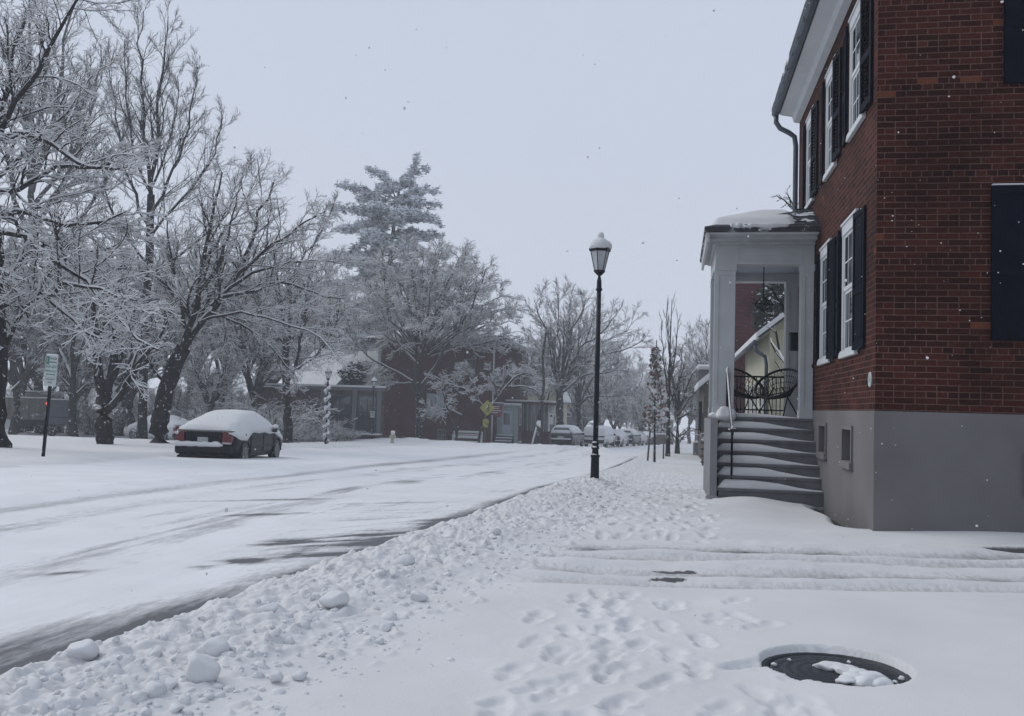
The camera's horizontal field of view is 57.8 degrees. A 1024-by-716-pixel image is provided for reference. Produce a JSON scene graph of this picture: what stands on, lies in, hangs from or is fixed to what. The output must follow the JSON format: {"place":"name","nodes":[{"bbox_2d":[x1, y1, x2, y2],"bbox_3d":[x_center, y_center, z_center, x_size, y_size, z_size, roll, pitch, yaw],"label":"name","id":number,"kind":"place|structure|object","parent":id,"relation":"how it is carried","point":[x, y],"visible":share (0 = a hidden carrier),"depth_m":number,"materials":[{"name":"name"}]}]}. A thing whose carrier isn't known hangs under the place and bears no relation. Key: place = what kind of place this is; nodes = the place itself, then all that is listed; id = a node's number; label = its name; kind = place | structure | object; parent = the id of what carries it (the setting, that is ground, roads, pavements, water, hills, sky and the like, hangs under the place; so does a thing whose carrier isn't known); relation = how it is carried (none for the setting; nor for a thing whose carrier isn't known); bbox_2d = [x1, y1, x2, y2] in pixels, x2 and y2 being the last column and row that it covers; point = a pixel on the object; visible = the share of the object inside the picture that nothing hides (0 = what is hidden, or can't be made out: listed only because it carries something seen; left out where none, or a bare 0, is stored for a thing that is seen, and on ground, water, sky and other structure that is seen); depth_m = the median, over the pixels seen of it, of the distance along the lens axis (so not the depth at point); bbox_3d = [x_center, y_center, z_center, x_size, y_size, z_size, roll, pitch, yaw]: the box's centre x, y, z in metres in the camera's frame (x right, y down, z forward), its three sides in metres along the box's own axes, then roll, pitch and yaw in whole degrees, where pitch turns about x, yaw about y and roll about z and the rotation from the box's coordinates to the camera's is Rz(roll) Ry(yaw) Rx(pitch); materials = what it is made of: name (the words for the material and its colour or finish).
{"place":"outdoors","nodes":[
{"label":"outdoors","id":0,"kind":"place"},
{"bbox_2d":[0,440,657,674],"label":"road","id":1,"kind":"structure","parent":0,"point":[160,536],"depth_m":10.10,"materials":[{"name":"snow"}]},
{"bbox_2d":[173,409,282,458],"bbox_3d":[-8.650,2.410,28.871,2.206,1.620,4.783,1,-3,5],"label":"parked car","id":2,"kind":"object","parent":1,"relation":"on","point":[241,434],"visible":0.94,"depth_m":27.07,"materials":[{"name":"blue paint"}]},
{"bbox_2d":[536,333,546,443],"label":"utility post","id":3,"kind":"object","parent":1,"relation":"on","point":[538,423],"visible":0.99,"depth_m":67.53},
{"bbox_2d":[519,328,584,400],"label":"bare tree","id":4,"kind":"object","parent":1,"relation":"on","point":[559,383],"visible":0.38,"depth_m":86.70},
{"bbox_2d":[549,425,584,446],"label":"parked car","id":5,"kind":"object","parent":1,"relation":"on","point":[572,435],"visible":0.95,"depth_m":70.90,"materials":[{"name":"grey metal"}]},
{"bbox_2d":[512,273,658,424],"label":"bare tree","id":6,"kind":"object","parent":1,"relation":"on","point":[583,358],"visible":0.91,"depth_m":83.91,"materials":[{"name":"plant"}]},
{"bbox_2d":[546,297,626,444],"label":"bare tree","id":7,"kind":"object","parent":1,"relation":"on","point":[577,394],"visible":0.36,"depth_m":91.39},
{"bbox_2d":[567,371,610,422],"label":"bare tree","id":8,"kind":"object","parent":1,"relation":"on","point":[585,408],"visible":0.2,"depth_m":124.73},
{"bbox_2d":[584,425,615,447],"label":"parked car","id":9,"kind":"object","parent":1,"relation":"on","point":[606,435],"visible":0.8,"depth_m":77.91,"materials":[{"name":"silver metal"}]},
{"bbox_2d":[567,350,639,424],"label":"bare tree","id":10,"kind":"object","parent":1,"relation":"on","point":[626,375],"visible":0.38,"depth_m":119.58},
{"bbox_2d":[592,383,635,428],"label":"bare tree","id":11,"kind":"object","parent":1,"relation":"on","point":[608,411],"visible":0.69,"depth_m":106.68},
{"bbox_2d":[603,429,628,446],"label":"parked car","id":12,"kind":"object","parent":1,"relation":"on","point":[621,438],"visible":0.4,"depth_m":87.07,"materials":[{"name":"silver metal"}]},
{"bbox_2d":[586,353,651,428],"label":"bare tree","id":13,"kind":"object","parent":1,"relation":"on","point":[640,368],"visible":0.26,"depth_m":128.26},
{"bbox_2d":[606,362,652,428],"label":"bare tree","id":14,"kind":"object","parent":1,"relation":"on","point":[646,375],"visible":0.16,"depth_m":148.26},
{"bbox_2d":[619,428,640,445],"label":"parked car","id":15,"kind":"object","parent":1,"relation":"on","point":[634,436],"visible":0.59,"depth_m":93.60,"materials":[{"name":"grey metal"}]},
{"bbox_2d":[617,391,665,444],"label":"bare tree","id":16,"kind":"object","parent":1,"relation":"on","point":[634,415],"visible":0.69,"depth_m":103.65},
{"bbox_2d":[622,382,665,443],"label":"bare tree","id":17,"kind":"object","parent":1,"relation":"on","point":[637,392],"visible":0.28,"depth_m":123.30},
{"bbox_2d":[0,0,805,436],"label":"sky","id":18,"kind":"structure","parent":0,"point":[564,214],"materials":[{"name":"grey"}]},
{"bbox_2d":[0,419,1023,715],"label":"ground","id":19,"kind":"structure","parent":0,"point":[582,625],"depth_m":5.27,"materials":[{"name":"snow"}]},
{"bbox_2d":[5,390,61,433],"bbox_3d":[-32.477,3.649,63.270,2.600,2.860,6.420,2,-3,-17],"label":"tipper truck","id":20,"kind":"object","parent":19,"relation":"on","point":[33,403],"visible":0.49,"depth_m":60.48,"materials":[{"name":"paint"}]},
{"bbox_2d":[2,228,83,432],"bbox_3d":[-33.892,-1.540,64.957,11.379,16.020,8.906,1,-3,11],"label":"bare tree","id":21,"kind":"object","parent":19,"relation":"on","point":[21,368],"visible":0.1,"depth_m":64.52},
{"bbox_2d":[2,237,91,434],"bbox_3d":[-31.855,-1.476,58.135,9.206,14.312,10.224,-1,-4,37],"label":"bare tree","id":22,"kind":"object","parent":19,"relation":"on","point":[14,382],"visible":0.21,"depth_m":58.12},
{"bbox_2d":[41,354,58,456],"bbox_3d":[-9.750,1.143,19.470,0.347,2.453,0.042,4,-2,22],"label":"parking sign","id":23,"kind":"object","parent":19,"relation":"on","point":[51,366],"visible":1,"depth_m":19.46,"materials":[{"name":"white metal"}]},
{"bbox_2d":[48,398,79,435],"bbox_3d":[-28.456,3.754,58.875,1.750,2.320,2.650,3,-3,-21],"label":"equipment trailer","id":24,"kind":"object","parent":19,"relation":"on","point":[58,413],"visible":0.57,"depth_m":57.64,"materials":[{"name":"metal"}]},
{"bbox_2d":[0,0,142,432],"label":"bare tree","id":25,"kind":"object","parent":19,"relation":"on","point":[37,385],"visible":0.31,"depth_m":68.00,"materials":[{"name":"plant"}]},
{"bbox_2d":[8,305,138,436],"bbox_3d":[-27.183,0.830,57.530,7.400,9.454,5.792,4,-4,-37],"label":"bare tree","id":26,"kind":"object","parent":19,"relation":"on","point":[86,370],"visible":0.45,"depth_m":56.78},
{"bbox_2d":[27,387,120,432],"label":"bare shrub","id":27,"kind":"object","parent":19,"relation":"on","point":[90,407],"visible":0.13,"depth_m":67.92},
{"bbox_2d":[28,204,122,436],"bbox_3d":[-26.587,-1.715,55.556,7.310,15.633,4.662,1,-3,10],"label":"bare tree","id":28,"kind":"object","parent":19,"relation":"on","point":[72,407],"visible":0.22,"depth_m":55.34,"materials":[{"name":"grey plant"}]},
{"bbox_2d":[66,639,98,660],"bbox_3d":[-1.867,1.278,4.046,0.127,0.099,0.124,1,-3,10],"label":"snow block","id":29,"kind":"object","parent":19,"relation":"on","point":[86,649],"depth_m":4.01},
{"bbox_2d":[0,0,184,447],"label":"bare tree","id":30,"kind":"object","parent":19,"relation":"on","point":[38,293],"visible":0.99,"depth_m":24.66,"materials":[{"name":"grey plant"}]},
{"bbox_2d":[56,405,137,434],"bbox_3d":[-28.782,4.862,65.129,6.201,3.358,6.863,-1,-4,37],"label":"bare shrub","id":31,"kind":"object","parent":19,"relation":"on","point":[87,429],"visible":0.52,"depth_m":64.03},
{"bbox_2d":[25,231,196,435],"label":"bare tree","id":32,"kind":"object","parent":19,"relation":"on","point":[123,400],"visible":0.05,"depth_m":65.76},
{"bbox_2d":[50,240,179,443],"bbox_3d":[-15.660,-0.251,36.743,6.905,9.165,3.157,1,-3,18],"label":"bare tree","id":33,"kind":"object","parent":19,"relation":"on","point":[104,431],"visible":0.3,"depth_m":36.13,"materials":[{"name":"grey plant"}]},
{"bbox_2d":[83,395,154,435],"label":"bare shrub","id":34,"kind":"object","parent":19,"relation":"on","point":[95,406],"visible":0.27,"depth_m":65.33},
{"bbox_2d":[53,276,219,437],"bbox_3d":[-25.031,-0.103,61.032,7.872,12.536,10.058,1,-3,17],"label":"bare tree","id":35,"kind":"object","parent":19,"relation":"on","point":[132,392],"visible":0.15,"depth_m":60.85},
{"bbox_2d":[126,415,187,440],"bbox_3d":[-20.820,4.148,55.185,4.783,1.620,2.206,0,-3,32],"label":"parked car","id":36,"kind":"object","parent":19,"relation":"on","point":[175,423],"visible":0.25,"depth_m":54.29,"materials":[{"name":"silver metal"}]},
{"bbox_2d":[63,0,260,438],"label":"bare tree","id":37,"kind":"object","parent":19,"relation":"on","point":[142,428],"visible":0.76,"depth_m":47.27,"materials":[{"name":"grey plant"}]},
{"bbox_2d":[147,384,192,411],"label":"bare tree","id":38,"kind":"object","parent":19,"relation":"on","point":[187,395],"visible":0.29,"depth_m":75.88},
{"bbox_2d":[110,231,242,408],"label":"bare tree","id":39,"kind":"object","parent":19,"relation":"on","point":[208,354],"visible":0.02,"depth_m":79.54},
{"bbox_2d":[104,234,258,412],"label":"bare tree","id":40,"kind":"object","parent":19,"relation":"on","point":[177,342],"visible":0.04,"depth_m":67.90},
{"bbox_2d":[175,377,203,408],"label":"bare tree","id":41,"kind":"object","parent":19,"relation":"on","point":[195,396],"visible":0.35,"depth_m":88.42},
{"bbox_2d":[185,653,220,683],"bbox_3d":[-1.278,1.291,3.846,0.139,0.140,0.127,2,-3,-10],"label":"snow block","id":42,"kind":"object","parent":19,"relation":"on","point":[200,668],"depth_m":3.79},
{"bbox_2d":[150,387,262,419],"bbox_3d":[-21.401,4.491,66.132,8.553,4.850,7.434,2,-3,2],"label":"bare shrub","id":43,"kind":"object","parent":19,"relation":"on","point":[177,403],"visible":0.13,"depth_m":64.39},
{"bbox_2d":[174,319,252,412],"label":"bare tree","id":44,"kind":"object","parent":19,"relation":"on","point":[222,387],"visible":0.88,"depth_m":57.53,"materials":[{"name":"plant"}]},
{"bbox_2d":[202,637,229,656],"bbox_3d":[-1.336,1.311,4.191,0.118,0.094,0.106,1,-3,10],"label":"snow block","id":45,"kind":"object","parent":19,"relation":"on","point":[216,646],"depth_m":4.16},
{"bbox_2d":[144,225,293,406],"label":"bare tree","id":46,"kind":"object","parent":19,"relation":"on","point":[213,348],"visible":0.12,"depth_m":65.25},
{"bbox_2d":[96,146,370,442],"bbox_3d":[-11.073,-2.444,38.914,12.025,14.296,7.771,1,-3,10],"label":"bare tree","id":47,"kind":"object","parent":19,"relation":"on","point":[169,379],"visible":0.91,"depth_m":38.83,"materials":[{"name":"grey plant"}]},
{"bbox_2d":[195,266,309,410],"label":"bare tree","id":48,"kind":"object","parent":19,"relation":"on","point":[258,384],"visible":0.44,"depth_m":61.12,"materials":[{"name":"plant"}]},
{"bbox_2d":[204,390,330,434],"bbox_3d":[-16.230,4.521,63.461,6.983,4.555,8.034,-1,-4,40],"label":"bare shrub","id":49,"kind":"object","parent":19,"relation":"on","point":[282,407],"visible":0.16,"depth_m":62.26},
{"bbox_2d":[257,603,278,612],"bbox_3d":[-1.297,1.339,4.937,0.113,0.067,0.108,1,-3,10],"label":"snow block","id":50,"kind":"object","parent":19,"relation":"on","point":[269,607],"depth_m":4.90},
{"bbox_2d":[219,396,319,438],"bbox_3d":[-15.528,4.323,58.080,6.851,3.884,5.955,3,-3,-26],"label":"bare shrub","id":51,"kind":"object","parent":19,"relation":"on","point":[270,410],"visible":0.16,"depth_m":57.04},
{"bbox_2d":[269,670,283,681],"bbox_3d":[-0.994,1.346,3.917,0.058,0.051,0.054,1,-3,10],"label":"snow block","id":52,"kind":"object","parent":19,"relation":"on","point":[276,676],"depth_m":3.90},
{"bbox_2d":[221,396,342,441],"bbox_3d":[-14.079,4.296,56.644,8.062,4.179,6.803,0,-3,21],"label":"bare shrub","id":53,"kind":"object","parent":19,"relation":"on","point":[279,422],"visible":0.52,"depth_m":56.18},
{"bbox_2d":[227,239,355,382],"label":"bare tree","id":54,"kind":"object","parent":19,"relation":"on","point":[339,253],"visible":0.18,"depth_m":74.13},
{"bbox_2d":[240,189,350,442],"bbox_3d":[-11.380,-2.100,50.945,6.672,15.266,4.760,1,-3,10],"label":"bare tree","id":55,"kind":"object","parent":19,"relation":"on","point":[288,428],"visible":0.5,"depth_m":50.93,"materials":[{"name":"grey plant"}]},
{"bbox_2d":[294,425,336,441],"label":"bare shrub","id":56,"kind":"object","parent":19,"relation":"on","point":[317,438],"visible":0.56,"depth_m":60.02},
{"bbox_2d":[271,264,361,366],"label":"bare tree","id":57,"kind":"object","parent":19,"relation":"on","point":[301,354],"visible":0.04,"depth_m":113.13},
{"bbox_2d":[257,383,385,440],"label":"brick annexe","id":58,"kind":"structure","parent":19,"relation":"on","point":[353,401],"depth_m":67.01,"materials":[{"name":"brown"}]},
{"bbox_2d":[328,395,351,431],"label":"window","id":59,"kind":"structure","parent":58,"relation":"in","point":[344,402],"depth_m":67.07,"materials":[{"name":"glass"}]},
{"bbox_2d":[336,361,368,384],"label":"evergreen shrub","id":60,"kind":"object","parent":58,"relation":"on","point":[360,376],"visible":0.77,"depth_m":68.76,"materials":[{"name":"green plant"}]},
{"bbox_2d":[357,395,376,432],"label":"window","id":61,"kind":"structure","parent":58,"relation":"in","point":[364,421],"depth_m":66.73,"materials":[{"name":"glass"}]},
{"bbox_2d":[322,366,331,443],"bbox_3d":[-10.159,2.614,50.997,0.438,4.341,0.437,1,-3,10],"label":"street lamp","id":62,"kind":"object","parent":19,"relation":"on","point":[327,415],"visible":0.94,"depth_m":50.91,"materials":[{"name":"black metal"}]},
{"bbox_2d":[297,416,357,441],"bbox_3d":[-12.679,5.132,62.922,4.392,2.698,5.205,2,-3,-5],"label":"bare shrub","id":63,"kind":"object","parent":19,"relation":"on","point":[333,422],"visible":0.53,"depth_m":62.74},
{"bbox_2d":[2,477,660,715],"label":"snow clods","id":64,"kind":"object","parent":19,"relation":"on","point":[152,688],"visible":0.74,"depth_m":4.20,"materials":[{"name":"snow"}]},
{"bbox_2d":[318,590,348,607],"bbox_3d":[-0.995,1.351,5.188,0.165,0.094,0.151,1,-3,10],"label":"snow block","id":65,"kind":"object","parent":19,"relation":"on","point":[333,599],"depth_m":5.14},
{"bbox_2d":[290,350,377,384],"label":"roof","id":66,"kind":"structure","parent":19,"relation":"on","point":[308,378],"depth_m":92.07,"materials":[{"name":"grey"}]},
{"bbox_2d":[316,424,359,441],"bbox_3d":[-12.397,5.455,63.763,3.413,1.848,3.777,1,-3,4],"label":"bare shrub","id":67,"kind":"object","parent":19,"relation":"on","point":[338,436],"visible":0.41,"depth_m":63.64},
{"bbox_2d":[284,264,392,351],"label":"bare tree","id":68,"kind":"object","parent":19,"relation":"on","point":[333,321],"visible":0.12,"depth_m":99.98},
{"bbox_2d":[287,257,411,363],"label":"bare tree","id":69,"kind":"object","parent":19,"relation":"on","point":[342,300],"visible":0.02,"depth_m":115.71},
{"bbox_2d":[335,429,367,440],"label":"bare shrub","id":70,"kind":"object","parent":19,"relation":"on","point":[352,436],"visible":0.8,"depth_m":64.46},
{"bbox_2d":[305,152,469,353],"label":"pine tree","id":71,"kind":"object","parent":19,"relation":"on","point":[381,214],"visible":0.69,"depth_m":93.27,"materials":[{"name":"grey plant"}]},
{"bbox_2d":[410,591,426,601],"bbox_3d":[-0.565,1.444,5.615,0.102,0.074,0.090,1,-3,10],"label":"snow block","id":72,"kind":"object","parent":19,"relation":"on","point":[418,596],"depth_m":5.59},
{"bbox_2d":[335,226,535,438],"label":"bare tree","id":73,"kind":"object","parent":19,"relation":"on","point":[448,310],"visible":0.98,"depth_m":75.35,"materials":[{"name":"plant"}]},
{"bbox_2d":[365,327,555,444],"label":"brick house","id":74,"kind":"structure","parent":19,"relation":"on","point":[516,421],"depth_m":82.62,"materials":[{"name":"red brick"}]},
{"bbox_2d":[426,393,444,416],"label":"window","id":75,"kind":"structure","parent":74,"relation":"in","point":[428,395],"depth_m":82.36,"materials":[{"name":"grey"}]},
{"bbox_2d":[502,411,511,434],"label":"door","id":76,"kind":"structure","parent":74,"relation":"in","point":[506,415],"depth_m":81.36,"materials":[{"name":"paint"}]},
{"bbox_2d":[416,360,505,440],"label":"bare tree","id":77,"kind":"object","parent":19,"relation":"on","point":[456,376],"visible":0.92,"depth_m":72.51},
{"bbox_2d":[452,430,482,442],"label":"bench","id":78,"kind":"object","parent":19,"relation":"on","point":[463,436],"visible":0.77,"depth_m":73.56,"materials":[{"name":"white paint"}]},
{"bbox_2d":[480,400,494,442],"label":"crossing sign","id":79,"kind":"object","parent":19,"relation":"on","point":[487,407],"visible":1,"depth_m":70.27,"materials":[{"name":"yellow metal"}]},
{"bbox_2d":[489,402,503,442],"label":"notice board","id":80,"kind":"object","parent":19,"relation":"on","point":[497,411],"visible":0.83,"depth_m":71.19,"materials":[{"name":"black"}]},
{"bbox_2d":[460,357,554,442],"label":"bare tree","id":81,"kind":"object","parent":19,"relation":"on","point":[523,368],"visible":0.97,"depth_m":71.20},
{"bbox_2d":[528,355,571,425],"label":"cream house","id":82,"kind":"structure","parent":19,"relation":"on","point":[566,400],"depth_m":105.22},
{"bbox_2d":[538,349,585,431],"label":"grey house","id":83,"kind":"structure","parent":19,"relation":"on","point":[570,419],"depth_m":128.36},
{"bbox_2d":[589,232,611,478],"bbox_3d":[1.522,-0.039,16.414,0.411,4.421,0.410,1,-3,10],"label":"street lamp","id":84,"kind":"object","parent":19,"relation":"on","point":[600,246],"visible":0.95,"depth_m":16.38,"materials":[{"name":"black metal"}]},
{"bbox_2d":[633,401,674,432],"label":"pale house","id":85,"kind":"structure","parent":19,"relation":"on","point":[657,428],"depth_m":162.60,"materials":[{"name":"grey"}]},
{"bbox_2d":[641,340,670,461],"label":"bare tree","id":86,"kind":"object","parent":19,"relation":"on","point":[655,358],"visible":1,"depth_m":38.44,"materials":[{"name":"grey plant"}]},
{"bbox_2d":[654,297,685,455],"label":"bare tree","id":87,"kind":"object","parent":19,"relation":"on","point":[668,401],"visible":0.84,"depth_m":51.24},
{"bbox_2d":[662,358,698,443],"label":"bare tree","id":88,"kind":"object","parent":19,"relation":"on","point":[690,420],"visible":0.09,"depth_m":136.85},
{"bbox_2d":[657,338,707,453],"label":"bare tree","id":89,"kind":"object","parent":19,"relation":"on","point":[676,404],"visible":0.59,"depth_m":58.83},
{"bbox_2d":[679,314,709,379],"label":"bare tree","id":90,"kind":"object","parent":19,"relation":"on","point":[705,356],"visible":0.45,"depth_m":101.95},
{"bbox_2d":[693,364,708,454],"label":"bay house","id":91,"kind":"structure","parent":19,"relation":"on","point":[702,370],"depth_m":56.63,"materials":[{"name":"grey"}]},
{"bbox_2d":[694,373,708,458],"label":"house","id":92,"kind":"structure","parent":19,"relation":"on","point":[702,385],"depth_m":45.34,"materials":[{"name":"grey brick"}]},
{"bbox_2d":[734,283,767,412],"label":"brick block","id":93,"kind":"structure","parent":19,"relation":"on","point":[744,292],"depth_m":43.91,"materials":[{"name":"red"}]},
{"bbox_2d":[734,313,783,415],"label":"clapboard house","id":94,"kind":"structure","parent":19,"relation":"on","point":[761,356],"depth_m":25.32,"materials":[{"name":"beige"}]},
{"bbox_2d":[746,283,784,336],"bbox_3d":[10.357,-0.517,36.893,2.077,6.038,2.225,1,-3,10],"label":"evergreen shrub","id":95,"kind":"object","parent":19,"relation":"on","point":[770,311],"visible":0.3,"depth_m":36.54,"materials":[{"name":"green plant"}]},
{"bbox_2d":[765,184,798,373],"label":"bare tree","id":96,"kind":"object","parent":19,"relation":"on","point":[790,205],"visible":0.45,"depth_m":20.21,"materials":[{"name":"brown plant"}]},
{"bbox_2d":[761,652,911,686],"bbox_3d":[1.561,1.511,4.480,0.690,0.075,0.690,1,-3,10],"label":"manhole","id":97,"kind":"object","parent":19,"relation":"on","point":[839,669],"visible":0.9,"depth_m":4.50,"materials":[{"name":"metal"}]},
{"bbox_2d":[700,0,1023,532],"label":"brick house","id":98,"kind":"structure","parent":19,"relation":"on","point":[946,418],"depth_m":9.86,"materials":[{"name":"brick"}]},
{"bbox_2d":[734,368,764,413],"bbox_3d":[3.805,0.558,15.348,0.762,0.833,0.672,3,-3,-25],"label":"wire chair","id":99,"kind":"object","parent":98,"relation":"on","point":[742,395],"visible":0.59,"depth_m":15.45,"materials":[{"name":"black metal"}]},
{"bbox_2d":[751,267,775,312],"bbox_3d":[4.188,-1.136,15.442,0.385,0.764,0.403,1,-3,10],"label":"porch lantern","id":100,"kind":"object","parent":98,"relation":"hanging from","point":[761,303],"visible":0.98,"depth_m":15.43,"materials":[{"name":"black metal"}]},
{"bbox_2d":[754,368,797,415],"bbox_3d":[4.344,0.566,15.200,0.672,0.833,0.762,4,-4,-44],"label":"wire chair","id":101,"kind":"object","parent":98,"relation":"on","point":[783,394],"visible":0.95,"depth_m":15.31,"materials":[{"name":"black metal"}]},
{"bbox_2d":[788,332,798,350],"bbox_3d":[4.687,-0.266,15.293,0.247,0.290,0.302,1,-3,10],"label":"letter box","id":102,"kind":"object","parent":98,"relation":"attached to","point":[793,337],"visible":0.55,"depth_m":15.17,"materials":[{"name":"black metal"}]},
{"bbox_2d":[804,104,814,208],"bbox_3d":[4.857,-3.198,14.980,0.154,1.533,0.940,1,-3,10],"label":"window","id":103,"kind":"structure","parent":98,"relation":"in","point":[809,201],"depth_m":15.24,"materials":[{"name":"white paint"}]},
{"bbox_2d":[816,422,826,459],"bbox_3d":[4.436,1.167,13.082,0.190,0.510,0.700,1,-3,10],"label":"cellar window","id":104,"kind":"structure","parent":98,"relation":"in","point":[820,455],"depth_m":12.99,"materials":[{"name":"paint"}]},
{"bbox_2d":[817,238,831,365],"bbox_3d":[4.486,-0.767,13.161,0.154,1.713,1.020,1,-3,10],"label":"window","id":105,"kind":"structure","parent":98,"relation":"in","point":[822,360],"depth_m":13.43,"materials":[{"name":"white paint"}]},
{"bbox_2d":[822,55,836,181],"bbox_3d":[4.499,-3.331,12.966,0.154,1.533,0.960,1,-3,10],"label":"window","id":106,"kind":"structure","parent":98,"relation":"in","point":[830,166],"depth_m":13.20,"materials":[{"name":"white paint"}]},
{"bbox_2d":[838,425,852,470],"bbox_3d":[4.102,1.077,11.203,0.190,0.520,0.720,1,-3,10],"label":"cellar window","id":107,"kind":"structure","parent":98,"relation":"in","point":[844,464],"depth_m":11.06,"materials":[{"name":"paint"}]},
{"bbox_2d":[838,208,858,358],"bbox_3d":[4.159,-0.870,11.322,0.154,1.713,1.080,1,-3,10],"label":"window","id":108,"kind":"structure","parent":98,"relation":"in","point":[847,226],"depth_m":11.54,"materials":[{"name":"white paint"}]},
{"bbox_2d":[846,0,865,141],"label":"window","id":109,"kind":"structure","parent":98,"relation":"in","point":[856,119],"depth_m":11.29,"materials":[{"name":"white paint"}]},
{"bbox_2d":[1,0,1023,682],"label":"falling snow","id":110,"kind":"structure","parent":0,"point":[481,286],"depth_m":10.53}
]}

